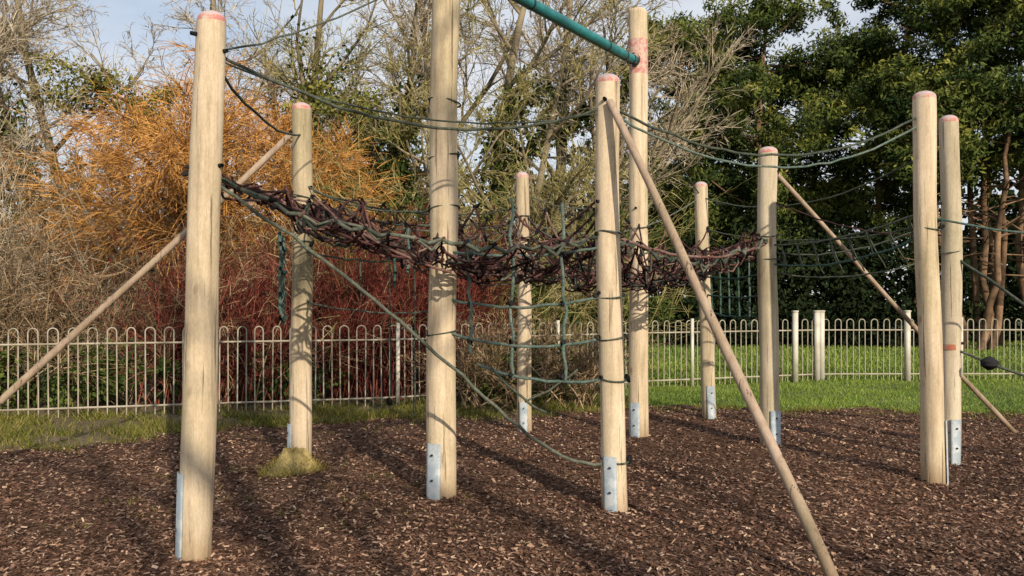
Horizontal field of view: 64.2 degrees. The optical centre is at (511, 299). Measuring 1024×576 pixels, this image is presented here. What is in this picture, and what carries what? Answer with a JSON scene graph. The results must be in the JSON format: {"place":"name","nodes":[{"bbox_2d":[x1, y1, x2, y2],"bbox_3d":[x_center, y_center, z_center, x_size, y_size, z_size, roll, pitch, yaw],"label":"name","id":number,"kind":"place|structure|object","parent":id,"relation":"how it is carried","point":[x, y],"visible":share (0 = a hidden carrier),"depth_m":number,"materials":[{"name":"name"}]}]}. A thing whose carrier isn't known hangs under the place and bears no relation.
{"place":"outdoors","nodes":[
{"label":"outdoors","id":0,"kind":"place"},
{"bbox_2d":[0,335,599,451],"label":"woodland floor","id":1,"kind":"structure","parent":0,"point":[149,409],"depth_m":11.29,"materials":[{"name":"green plant"}]},
{"bbox_2d":[0,5,69,175],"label":"bare tree","id":2,"kind":"object","parent":1,"relation":"on","point":[29,90],"visible":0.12,"depth_m":23.11,"materials":[{"name":"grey plant"}]},
{"bbox_2d":[0,0,110,79],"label":"bare tree","id":3,"kind":"object","parent":1,"relation":"on","point":[35,23],"visible":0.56,"depth_m":16.89,"materials":[{"name":"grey plant"}]},
{"bbox_2d":[0,62,111,376],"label":"ivy clad tree","id":4,"kind":"object","parent":1,"relation":"on","point":[3,130],"visible":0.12,"depth_m":15.65,"materials":[{"name":"brown plant"}]},
{"bbox_2d":[0,0,147,252],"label":"bare tree","id":5,"kind":"object","parent":1,"relation":"on","point":[7,47],"visible":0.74,"depth_m":15.24,"materials":[{"name":"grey plant"}]},
{"bbox_2d":[0,0,240,339],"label":"bare tree","id":6,"kind":"object","parent":1,"relation":"on","point":[32,76],"visible":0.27,"depth_m":17.43,"materials":[{"name":"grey plant"}]},
{"bbox_2d":[0,75,269,401],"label":"bramble thicket","id":7,"kind":"object","parent":1,"relation":"on","point":[10,152],"visible":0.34,"depth_m":12.54,"materials":[{"name":"brown plant"}]},
{"bbox_2d":[3,160,291,382],"bbox_3d":[-6.777,-0.580,15.197,6.060,4.448,3.525,0,0,0],"label":"willow tree","id":8,"kind":"object","parent":1,"relation":"on","point":[111,237],"visible":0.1,"depth_m":14.96,"materials":[{"name":"brown plant"}]},
{"bbox_2d":[25,209,374,407],"bbox_3d":[-4.395,0.023,12.185,4.755,2.964,3.660,0,0,0],"label":"dogwood shrub","id":9,"kind":"object","parent":1,"relation":"on","point":[256,321],"visible":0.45,"depth_m":11.85,"materials":[{"name":"red plant"}]},
{"bbox_2d":[0,26,417,377],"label":"willow tree","id":10,"kind":"object","parent":1,"relation":"on","point":[121,161],"visible":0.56,"depth_m":12.81,"materials":[{"name":"orange plant"}]},
{"bbox_2d":[0,173,426,408],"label":"bramble thicket","id":11,"kind":"object","parent":1,"relation":"on","point":[44,328],"visible":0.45,"depth_m":11.85,"materials":[{"name":"brown plant"}]},
{"bbox_2d":[20,52,420,204],"bbox_3d":[-5.887,-3.470,17.000,8.124,3.181,2.728,0,0,7],"label":"olive shrub","id":12,"kind":"object","parent":1,"relation":"on","point":[317,90],"visible":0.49,"depth_m":16.59,"materials":[{"name":"green plant"}]},
{"bbox_2d":[34,0,424,252],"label":"bare tree","id":13,"kind":"object","parent":1,"relation":"on","point":[213,5],"visible":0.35,"depth_m":18.18,"materials":[{"name":"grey plant"}]},
{"bbox_2d":[0,335,587,409],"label":"ivy shrub","id":14,"kind":"object","parent":1,"relation":"on","point":[53,383],"visible":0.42,"depth_m":11.58,"materials":[{"name":"green plant"}]},
{"bbox_2d":[225,0,411,365],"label":"bare tree","id":15,"kind":"object","parent":1,"relation":"on","point":[318,46],"visible":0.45,"depth_m":17.77,"materials":[{"name":"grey plant"}]},
{"bbox_2d":[0,156,679,334],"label":"distant woodland","id":16,"kind":"object","parent":1,"relation":"on","point":[571,213],"visible":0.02,"depth_m":33.43,"materials":[{"name":"brown plant"}]},
{"bbox_2d":[242,0,544,233],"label":"bare tree","id":17,"kind":"object","parent":1,"relation":"on","point":[493,76],"visible":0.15,"depth_m":19.80,"materials":[{"name":"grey plant"}]},
{"bbox_2d":[239,181,548,401],"bbox_3d":[-1.784,-0.213,13.148,5.075,3.436,3.888,0,0,-21],"label":"dogwood shrub","id":18,"kind":"object","parent":1,"relation":"on","point":[400,297],"visible":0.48,"depth_m":12.43,"materials":[{"name":"red plant"}]},
{"bbox_2d":[334,0,479,230],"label":"ivy clad tree","id":19,"kind":"object","parent":1,"relation":"on","point":[413,30],"visible":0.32,"depth_m":17.82,"materials":[{"name":"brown plant"}]},
{"bbox_2d":[334,0,553,253],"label":"bare tree","id":20,"kind":"object","parent":1,"relation":"on","point":[425,86],"visible":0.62,"depth_m":15.48,"materials":[{"name":"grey plant"}]},
{"bbox_2d":[185,103,741,392],"bbox_3d":[0.218,-0.450,15.255,12.235,5.660,7.559,0,0,-38],"label":"hazel shrub","id":21,"kind":"object","parent":1,"relation":"on","point":[569,295],"visible":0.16,"depth_m":14.77,"materials":[{"name":"plant"}]},
{"bbox_2d":[272,157,692,378],"bbox_3d":[-0.365,-0.603,15.890,8.871,4.334,3.521,0,0,-14],"label":"evergreen shrub","id":22,"kind":"object","parent":1,"relation":"on","point":[662,305],"visible":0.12,"depth_m":15.48,"materials":[{"name":"green plant"}]},
{"bbox_2d":[0,385,1023,530],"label":"grass verge","id":23,"kind":"object","parent":1,"relation":"on","point":[255,419],"depth_m":10.28,"materials":[{"name":"green plant"}]},
{"bbox_2d":[394,294,675,410],"bbox_3d":[0.352,0.781,11.762,4.033,1.865,2.808,0,0,0],"label":"dead bramble","id":24,"kind":"object","parent":1,"relation":"on","point":[591,365],"visible":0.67,"depth_m":11.49,"materials":[{"name":"brown plant"}]},
{"bbox_2d":[407,0,688,341],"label":"bare tree","id":25,"kind":"object","parent":1,"relation":"on","point":[544,158],"visible":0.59,"depth_m":15.94,"materials":[{"name":"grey plant"}]},
{"bbox_2d":[408,0,694,320],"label":"ivy clad tree","id":26,"kind":"object","parent":1,"relation":"on","point":[538,135],"visible":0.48,"depth_m":17.95,"materials":[{"name":"green plant"}]},
{"bbox_2d":[461,0,713,332],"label":"bare tree","id":27,"kind":"object","parent":1,"relation":"on","point":[560,151],"visible":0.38,"depth_m":20.95,"materials":[{"name":"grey plant"}]},
{"bbox_2d":[523,0,764,363],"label":"bare tree","id":28,"kind":"object","parent":1,"relation":"on","point":[674,116],"visible":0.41,"depth_m":18.95,"materials":[{"name":"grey plant"}]},
{"bbox_2d":[0,404,1023,575],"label":"bark mulch ground","id":29,"kind":"structure","parent":0,"point":[685,517],"depth_m":6.19,"materials":[{"name":"brown wood"}]},
{"bbox_2d":[256,445,332,477],"bbox_3d":[-1.901,1.390,7.135,0.694,0.285,0.664,0,0,0],"label":"grassy mound","id":30,"kind":"object","parent":29,"relation":"on","point":[291,461],"visible":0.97,"depth_m":7.00,"materials":[{"name":"yellow plant"}]},
{"bbox_2d":[0,0,1023,575],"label":"rope climbing frame","id":31,"kind":"object","parent":29,"relation":"on","point":[442,258],"visible":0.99,"depth_m":6.17,"materials":[{"name":"brown wood"}]},
{"bbox_2d":[0,0,1023,301],"label":"sky","id":32,"kind":"structure","parent":0,"point":[122,13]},
{"bbox_2d":[40,302,1023,414],"bbox_3d":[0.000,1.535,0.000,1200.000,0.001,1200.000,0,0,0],"label":"ground","id":33,"kind":"structure","parent":0,"point":[913,402],"depth_m":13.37,"materials":[{"name":"green plant"}]},
{"bbox_2d":[0,310,1023,418],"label":"metal railing fence","id":34,"kind":"object","parent":33,"relation":"on","point":[819,329],"visible":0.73,"depth_m":11.84,"materials":[{"name":"grey metal"}]},
{"bbox_2d":[610,8,781,338],"bbox_3d":[6.033,-4.173,27.701,5.709,11.604,5.650,0,0,0],"label":"bare tree","id":35,"kind":"object","parent":33,"relation":"on","point":[719,241],"visible":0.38,"depth_m":26.93,"materials":[{"name":"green plant"}]},
{"bbox_2d":[626,0,776,297],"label":"pine tree","id":36,"kind":"object","parent":33,"relation":"on","point":[703,26],"visible":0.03,"depth_m":30.50,"materials":[{"name":"green plant"}]},
{"bbox_2d":[661,0,892,312],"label":"pine tree","id":37,"kind":"object","parent":33,"relation":"on","point":[762,84],"visible":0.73,"depth_m":26.29,"materials":[{"name":"green plant"}]},
{"bbox_2d":[535,110,1023,331],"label":"distant evergreen trees","id":38,"kind":"object","parent":33,"relation":"on","point":[1010,216],"visible":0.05,"depth_m":41.06,"materials":[{"name":"green plant"}]},
{"bbox_2d":[708,48,890,299],"bbox_3d":[10.810,-3.604,29.038,6.311,10.420,6.334,0,0,-38],"label":"pine tree","id":39,"kind":"object","parent":33,"relation":"on","point":[848,169],"visible":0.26,"depth_m":27.26,"materials":[{"name":"green plant"}]},
{"bbox_2d":[648,207,1023,348],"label":"dark hedge","id":40,"kind":"object","parent":33,"relation":"on","point":[847,298],"visible":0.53,"depth_m":25.66,"materials":[{"name":"green plant"}]},
{"bbox_2d":[776,25,945,302],"bbox_3d":[11.875,-3.896,27.526,6.116,11.004,5.572,0,0,0],"label":"pine tree","id":41,"kind":"object","parent":33,"relation":"on","point":[857,208],"visible":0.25,"depth_m":26.94,"materials":[{"name":"green plant"}]},
{"bbox_2d":[803,0,1019,340],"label":"pine tree","id":42,"kind":"object","parent":33,"relation":"on","point":[892,195],"visible":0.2,"depth_m":27.07,"materials":[{"name":"green plant"}]},
{"bbox_2d":[824,38,1023,350],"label":"pine tree","id":43,"kind":"object","parent":33,"relation":"on","point":[891,90],"visible":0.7,"depth_m":23.60,"materials":[{"name":"green plant"}]},
{"bbox_2d":[868,0,1023,347],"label":"pine tree","id":44,"kind":"object","parent":33,"relation":"on","point":[917,25],"visible":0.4,"depth_m":24.88,"materials":[{"name":"green plant"}]},
{"bbox_2d":[920,0,1023,262],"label":"pine tree","id":45,"kind":"object","parent":33,"relation":"on","point":[987,82],"visible":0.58,"depth_m":23.51,"materials":[{"name":"green plant"}]}
]}

